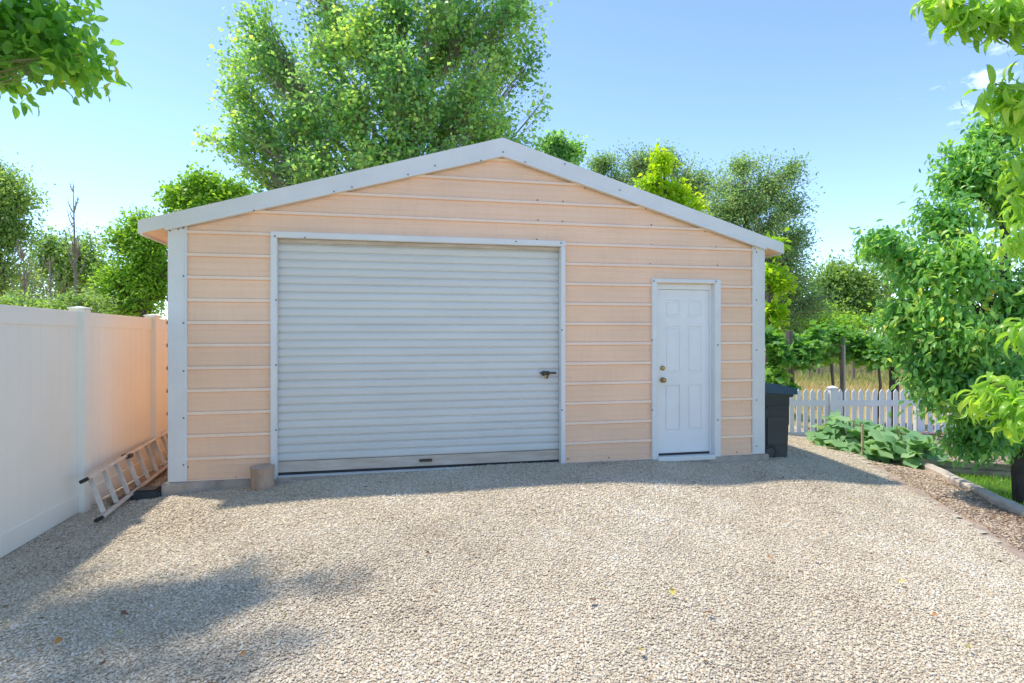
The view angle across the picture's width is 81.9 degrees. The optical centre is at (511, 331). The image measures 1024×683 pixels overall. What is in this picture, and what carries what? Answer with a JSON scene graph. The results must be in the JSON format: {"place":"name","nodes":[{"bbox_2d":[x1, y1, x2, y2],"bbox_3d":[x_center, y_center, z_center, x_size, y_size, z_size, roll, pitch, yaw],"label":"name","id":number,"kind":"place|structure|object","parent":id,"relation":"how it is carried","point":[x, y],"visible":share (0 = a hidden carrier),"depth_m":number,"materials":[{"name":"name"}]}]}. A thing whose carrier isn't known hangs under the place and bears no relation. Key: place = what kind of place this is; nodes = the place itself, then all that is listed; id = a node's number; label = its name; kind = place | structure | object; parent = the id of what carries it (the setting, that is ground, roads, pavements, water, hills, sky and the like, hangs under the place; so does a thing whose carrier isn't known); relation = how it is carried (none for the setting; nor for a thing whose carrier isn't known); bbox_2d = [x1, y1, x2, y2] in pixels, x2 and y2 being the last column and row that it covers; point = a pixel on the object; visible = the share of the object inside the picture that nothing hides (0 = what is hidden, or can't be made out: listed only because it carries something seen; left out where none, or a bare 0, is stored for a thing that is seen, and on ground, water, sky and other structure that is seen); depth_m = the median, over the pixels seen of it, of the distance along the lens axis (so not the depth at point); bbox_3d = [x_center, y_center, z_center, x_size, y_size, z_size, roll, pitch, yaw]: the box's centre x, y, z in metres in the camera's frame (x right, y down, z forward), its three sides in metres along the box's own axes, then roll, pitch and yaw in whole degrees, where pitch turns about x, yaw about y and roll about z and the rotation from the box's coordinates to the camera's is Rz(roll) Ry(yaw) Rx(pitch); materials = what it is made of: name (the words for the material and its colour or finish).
{"place":"outdoors","nodes":[
{"label":"outdoors","id":0,"kind":"place"},
{"bbox_2d":[0,426,1023,682],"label":"gravel drive","id":1,"kind":"structure","parent":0,"point":[624,636],"depth_m":3.38,"materials":[{"name":"beige gravel"}]},
{"bbox_2d":[79,430,167,522],"bbox_3d":[-4.176,1.421,7.063,0.223,0.393,4.340,0,0,-16],"label":"aluminium ladder","id":2,"kind":"object","parent":1,"relation":"on","point":[96,494],"visible":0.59,"depth_m":5.77,"materials":[{"name":"grey metal"}]},
{"bbox_2d":[107,461,167,501],"bbox_3d":[-4.130,1.580,7.163,0.090,0.060,3.250,0,0,-12],"label":"wooden board","id":3,"kind":"object","parent":1,"relation":"on","point":[121,494],"visible":0.27,"depth_m":5.99,"materials":[{"name":"brown wood"}]},
{"bbox_2d":[130,486,160,499],"bbox_3d":[-3.612,1.610,5.857,0.250,0.120,0.220,0,0,-12],"label":"plastic tub","id":4,"kind":"object","parent":1,"relation":"on","point":[147,492],"visible":0.81,"depth_m":5.77,"materials":[{"name":"black plastic"}]},
{"bbox_2d":[156,475,167,485],"bbox_3d":[-3.913,1.528,7.107,0.040,0.155,2.658,0,0,-16],"label":"wooden board","id":5,"kind":"object","parent":1,"relation":"on","point":[162,481],"visible":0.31,"depth_m":6.14,"materials":[{"name":"brown wood"}]},
{"bbox_2d":[250,464,274,490],"bbox_3d":[-2.496,1.486,5.896,0.239,0.288,0.238,0,0,-12],"label":"wood stump","id":6,"kind":"object","parent":1,"relation":"on","point":[262,476],"visible":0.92,"depth_m":5.81,"materials":[{"name":"brown wood"}]},
{"bbox_2d":[0,523,1023,682],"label":"gravel stones","id":7,"kind":"object","parent":1,"relation":"on","point":[123,559],"visible":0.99,"depth_m":3.34,"materials":[{"name":"beige gravel"}]},
{"bbox_2d":[54,637,62,643],"bbox_3d":[-2.277,1.544,2.955,0.033,0.017,0.037,11,12,-5],"label":"fallen leaf","id":8,"kind":"object","parent":7,"relation":"on","point":[58,640],"visible":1,"depth_m":2.96,"materials":[{"name":"brown plant"}]},
{"bbox_2d":[670,588,675,594],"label":"fallen leaf","id":9,"kind":"object","parent":7,"relation":"on","point":[673,591],"visible":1,"depth_m":3.39,"materials":[{"name":"yellow plant"}]},
{"bbox_2d":[2,456,1021,682],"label":"plant litter","id":10,"kind":"object","parent":1,"relation":"on","point":[441,623],"visible":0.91,"depth_m":4.02,"materials":[{"name":"brown plant"}]},
{"bbox_2d":[29,428,1009,552],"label":"gravel stones","id":11,"kind":"object","parent":1,"relation":"on","point":[798,446],"visible":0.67,"depth_m":5.38,"materials":[{"name":"beige gravel"}]},
{"bbox_2d":[765,383,797,457],"bbox_3d":[3.306,1.136,7.736,0.522,0.985,0.620,0,0,-12],"label":"wheelie bin","id":12,"kind":"object","parent":1,"relation":"on","point":[777,397],"visible":0.41,"depth_m":7.46,"materials":[{"name":"grey plastic"}]},
{"bbox_2d":[0,0,1023,331],"label":"sky","id":13,"kind":"structure","parent":0,"point":[855,85],"materials":[{"name":"blue"}]},
{"bbox_2d":[765,352,912,411],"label":"dry grass","id":14,"kind":"structure","parent":0,"point":[800,378],"depth_m":21.62,"materials":[{"name":"yellow plant"}]},
{"bbox_2d":[765,333,1010,471],"bbox_3d":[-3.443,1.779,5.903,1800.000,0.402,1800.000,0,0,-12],"label":"ground","id":15,"kind":"structure","parent":0,"point":[926,422],"depth_m":13.99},
{"bbox_2d":[5,240,43,300],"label":"bare tree","id":16,"kind":"object","parent":15,"relation":"on","point":[22,253],"visible":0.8,"depth_m":20.92,"materials":[{"name":"brown plant"}]},
{"bbox_2d":[0,150,57,296],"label":"background tree","id":17,"kind":"object","parent":15,"relation":"on","point":[15,201],"visible":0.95,"depth_m":21.95,"materials":[{"name":"green plant"}]},
{"bbox_2d":[32,252,68,302],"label":"bare tree","id":18,"kind":"object","parent":15,"relation":"on","point":[49,277],"visible":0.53,"depth_m":18.97,"materials":[{"name":"brown plant"}]},
{"bbox_2d":[0,285,128,314],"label":"background shrub","id":19,"kind":"object","parent":15,"relation":"on","point":[83,300],"visible":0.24,"depth_m":16.78,"materials":[{"name":"green plant"}]},
{"bbox_2d":[0,0,132,119],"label":"overhanging tree","id":20,"kind":"object","parent":15,"relation":"on","point":[36,44],"visible":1,"depth_m":4.03,"materials":[{"name":"green plant"}]},
{"bbox_2d":[19,217,117,302],"bbox_3d":[-20.300,-1.609,26.966,4.981,7.151,3.301,0,0,-12],"label":"background tree","id":21,"kind":"object","parent":15,"relation":"on","point":[55,247],"visible":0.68,"depth_m":26.67,"materials":[{"name":"green plant"}]},
{"bbox_2d":[64,182,85,296],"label":"bare tree","id":22,"kind":"object","parent":15,"relation":"on","point":[75,254],"visible":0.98,"depth_m":19.98,"materials":[{"name":"brown plant"}]},
{"bbox_2d":[5,261,151,313],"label":"bush","id":23,"kind":"object","parent":15,"relation":"on","point":[29,287],"visible":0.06,"depth_m":44.39,"materials":[{"name":"green plant"}]},
{"bbox_2d":[0,304,167,557],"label":"vinyl fence","id":24,"kind":"object","parent":15,"relation":"on","point":[83,393],"visible":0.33,"depth_m":5.19,"materials":[{"name":"white plastic"}]},
{"bbox_2d":[78,204,167,318],"bbox_3d":[-12.065,-1.093,18.961,3.293,6.112,3.013,0,0,-12],"label":"background tree","id":25,"kind":"object","parent":15,"relation":"on","point":[142,275],"visible":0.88,"depth_m":18.61,"materials":[{"name":"green plant"}]},
{"bbox_2d":[150,160,255,213],"bbox_3d":[-9.841,-1.739,18.975,3.199,7.400,2.368,0,0,28],"label":"poplar tree","id":26,"kind":"object","parent":15,"relation":"on","point":[197,189],"visible":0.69,"depth_m":18.64,"materials":[{"name":"green plant"}]},
{"bbox_2d":[191,0,559,194],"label":"poplar tree","id":27,"kind":"object","parent":15,"relation":"on","point":[391,65],"visible":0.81,"depth_m":14.44,"materials":[{"name":"green plant"}]},
{"bbox_2d":[138,137,783,495],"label":"metal shed","id":28,"kind":"structure","parent":15,"relation":"on","point":[502,300],"depth_m":6.54,"materials":[{"name":"beige paint"}]},
{"bbox_2d":[278,240,558,474],"bbox_3d":[-0.951,0.246,6.479,3.108,2.508,0.084,0,0,-12],"label":"roll up door","id":29,"kind":"structure","parent":28,"relation":"in","point":[401,352],"depth_m":6.47,"materials":[{"name":"white metal"}]},
{"bbox_2d":[658,290,708,455],"bbox_3d":[2.078,0.485,7.124,0.673,1.987,0.108,0,0,-12],"label":"entry door","id":30,"kind":"structure","parent":28,"relation":"in","point":[683,315],"depth_m":7.14,"materials":[{"name":"white paint"}]},
{"bbox_2d":[532,129,595,165],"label":"poplar tree","id":31,"kind":"object","parent":15,"relation":"on","point":[561,147],"visible":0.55,"depth_m":16.33,"materials":[{"name":"green plant"}]},
{"bbox_2d":[582,147,638,186],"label":"olive tree","id":32,"kind":"object","parent":15,"relation":"on","point":[598,165],"visible":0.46,"depth_m":30.65,"materials":[{"name":"green plant"}]},
{"bbox_2d":[605,138,732,202],"bbox_3d":[8.027,-4.017,29.690,6.754,11.955,4.177,0,0,6],"label":"olive tree","id":33,"kind":"object","parent":15,"relation":"on","point":[640,163],"visible":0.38,"depth_m":29.67,"materials":[{"name":"green plant"}]},
{"bbox_2d":[630,139,711,214],"bbox_3d":[4.022,-1.443,14.958,2.197,6.787,1.160,0,0,-2],"label":"lime tree","id":34,"kind":"object","parent":15,"relation":"on","point":[660,165],"visible":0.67,"depth_m":14.85,"materials":[{"name":"green plant"}]},
{"bbox_2d":[690,143,845,333],"bbox_3d":[11.743,-3.424,28.038,7.319,10.768,4.936,0,0,-12],"label":"olive tree","id":35,"kind":"object","parent":15,"relation":"on","point":[745,205],"visible":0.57,"depth_m":27.46,"materials":[{"name":"green plant"}]},
{"bbox_2d":[765,227,801,365],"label":"lime tree","id":36,"kind":"object","parent":15,"relation":"on","point":[777,282],"visible":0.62,"depth_m":13.36,"materials":[{"name":"green plant"}]},
{"bbox_2d":[765,361,801,396],"bbox_3d":[5.442,1.200,12.073,1.139,1.294,0.908,0,0,-30],"label":"grape vine","id":37,"kind":"object","parent":15,"relation":"on","point":[778,375],"visible":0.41,"depth_m":11.78,"materials":[{"name":"green plant"}]},
{"bbox_2d":[785,331,794,381],"bbox_3d":[5.737,0.941,12.200,0.187,1.928,0.173,0,0,11],"label":"trellis post","id":38,"kind":"object","parent":15,"relation":"on","point":[789,335],"visible":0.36,"depth_m":12.14,"materials":[{"name":"grey wood"}]},
{"bbox_2d":[765,323,825,382],"bbox_3d":[5.652,0.848,12.069,1.583,2.086,1.148,0,0,-41],"label":"grape vine","id":39,"kind":"object","parent":15,"relation":"on","point":[804,355],"visible":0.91,"depth_m":11.92,"materials":[{"name":"green plant"}]},
{"bbox_2d":[765,301,876,365],"bbox_3d":[15.516,0.102,30.001,6.613,3.715,2.867,0,0,-5],"label":"background shrub","id":40,"kind":"object","parent":15,"relation":"on","point":[858,321],"visible":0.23,"depth_m":29.58,"materials":[{"name":"green plant"}]},
{"bbox_2d":[800,316,859,385],"bbox_3d":[6.812,0.801,12.676,1.665,2.305,1.242,0,0,-12],"label":"grape vine","id":41,"kind":"object","parent":15,"relation":"on","point":[832,335],"visible":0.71,"depth_m":12.45,"materials":[{"name":"green plant"}]},
{"bbox_2d":[839,337,844,415],"bbox_3d":[7.053,1.014,12.602,0.121,1.903,0.112,0,0,-34],"label":"trellis post","id":42,"kind":"object","parent":15,"relation":"on","point":[841,354],"visible":0.29,"depth_m":12.56,"materials":[{"name":"brown wood"}]},
{"bbox_2d":[844,345,845,416],"bbox_3d":[6.990,1.103,12.400,0.040,1.661,0.037,0,0,10],"label":"metal pole","id":43,"kind":"object","parent":15,"relation":"on","point":[844,377],"visible":0.59,"depth_m":12.39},
{"bbox_2d":[797,248,906,364],"bbox_3d":[19.229,-1.415,34.188,7.727,6.779,4.953,0,0,-12],"label":"background tree","id":44,"kind":"object","parent":15,"relation":"on","point":[859,290],"visible":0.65,"depth_m":33.19,"materials":[{"name":"green plant"}]},
{"bbox_2d":[852,361,854,379],"bbox_3d":[12.720,1.436,22.002,0.110,1.531,0.102,0,0,-34],"label":"field post","id":45,"kind":"object","parent":15,"relation":"on","point":[853,372],"visible":0.24,"depth_m":21.96,"materials":[{"name":"grey wood"}]},
{"bbox_2d":[788,385,955,435],"bbox_3d":[7.028,1.502,10.200,6.078,1.157,0.148,0,0,0],"label":"picket fence","id":46,"kind":"object","parent":15,"relation":"on","point":[833,401],"visible":0.25,"depth_m":10.19,"materials":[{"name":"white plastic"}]},
{"bbox_2d":[845,324,910,423],"bbox_3d":[7.776,0.897,12.673,1.395,2.144,1.251,0,0,-12],"label":"grape vine","id":47,"kind":"object","parent":15,"relation":"on","point":[869,354],"visible":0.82,"depth_m":12.51,"materials":[{"name":"green plant"}]},
{"bbox_2d":[848,225,924,341],"bbox_3d":[25.852,-2.677,40.028,5.404,9.293,3.829,0,0,-12],"label":"background tree","id":48,"kind":"object","parent":15,"relation":"on","point":[864,261],"visible":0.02,"depth_m":39.86,"materials":[{"name":"green plant"}]},
{"bbox_2d":[889,367,898,423],"bbox_3d":[8.145,1.068,12.604,0.198,1.799,0.183,0,0,-34],"label":"trellis post","id":49,"kind":"object","parent":15,"relation":"on","point":[892,381],"visible":0.29,"depth_m":12.55,"materials":[{"name":"brown wood"}]},
{"bbox_2d":[853,453,1023,559],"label":"drive edging","id":50,"kind":"object","parent":15,"relation":"on","point":[1013,550],"visible":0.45,"depth_m":5.77,"materials":[{"name":"concrete"}]},
{"bbox_2d":[878,433,1007,467],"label":"raised bed soil","id":51,"kind":"structure","parent":15,"relation":"on","point":[949,458],"depth_m":8.16,"materials":[{"name":"soil"}]},
{"bbox_2d":[805,409,875,451],"bbox_3d":[5.125,1.560,8.986,1.256,0.716,1.508,0,0,-12],"label":"squash plant","id":52,"kind":"object","parent":51,"relation":"on","point":[833,431],"visible":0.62,"depth_m":8.85,"materials":[{"name":"green plant"}]},
{"bbox_2d":[861,424,863,454],"bbox_3d":[4.931,1.576,8.300,0.028,0.564,0.028,0,0,-12],"label":"wooden stake","id":53,"kind":"object","parent":51,"relation":"on","point":[862,438],"visible":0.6,"depth_m":8.29,"materials":[{"name":"brown wood"}]},
{"bbox_2d":[849,424,952,468],"bbox_3d":[5.421,1.613,8.443,1.349,0.552,1.556,0,0,-12],"label":"squash plant","id":54,"kind":"object","parent":51,"relation":"on","point":[910,448],"visible":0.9,"depth_m":8.09,"materials":[{"name":"green plant"}]},
{"bbox_2d":[877,432,1008,463],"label":"bed stones","id":55,"kind":"object","parent":51,"relation":"on","point":[892,461],"visible":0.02,"depth_m":8.17,"materials":[{"name":"grey stone"}]},
{"bbox_2d":[880,462,1010,478],"bbox_3d":[5.623,1.855,7.871,1.678,0.130,0.100,0,0,19],"label":"landscape timber","id":56,"kind":"object","parent":15,"relation":"on","point":[980,472],"visible":0.19,"depth_m":7.68,"materials":[{"name":"brown wood"}]},
{"bbox_2d":[901,458,1010,470],"bbox_3d":[5.845,1.742,7.796,1.208,0.085,0.090,0,0,19],"label":"landscape timber","id":57,"kind":"object","parent":56,"relation":"on","point":[937,462],"visible":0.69,"depth_m":7.71,"materials":[{"name":"brown wood"}]},
{"bbox_2d":[869,460,1023,553],"bbox_3d":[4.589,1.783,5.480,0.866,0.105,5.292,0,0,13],"label":"mulch chips","id":58,"kind":"object","parent":15,"relation":"on","point":[955,501],"visible":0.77,"depth_m":6.13,"materials":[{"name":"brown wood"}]},
{"bbox_2d":[909,0,1023,445],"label":"peach tree","id":59,"kind":"object","parent":58,"relation":"on","point":[995,21],"visible":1,"depth_m":2.70,"materials":[{"name":"green plant"}]},
{"bbox_2d":[920,463,1023,515],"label":"lawn curb","id":60,"kind":"structure","parent":15,"relation":"on","point":[996,499],"depth_m":6.57,"materials":[{"name":"concrete"}]},
{"bbox_2d":[954,473,1023,505],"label":"lawn","id":61,"kind":"structure","parent":0,"point":[1002,491],"depth_m":7.26,"materials":[{"name":"plant"}]},
{"bbox_2d":[849,111,1023,502],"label":"fruit tree","id":62,"kind":"object","parent":61,"relation":"on","point":[956,349],"visible":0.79,"depth_m":6.40,"materials":[{"name":"green plant"}]}
]}

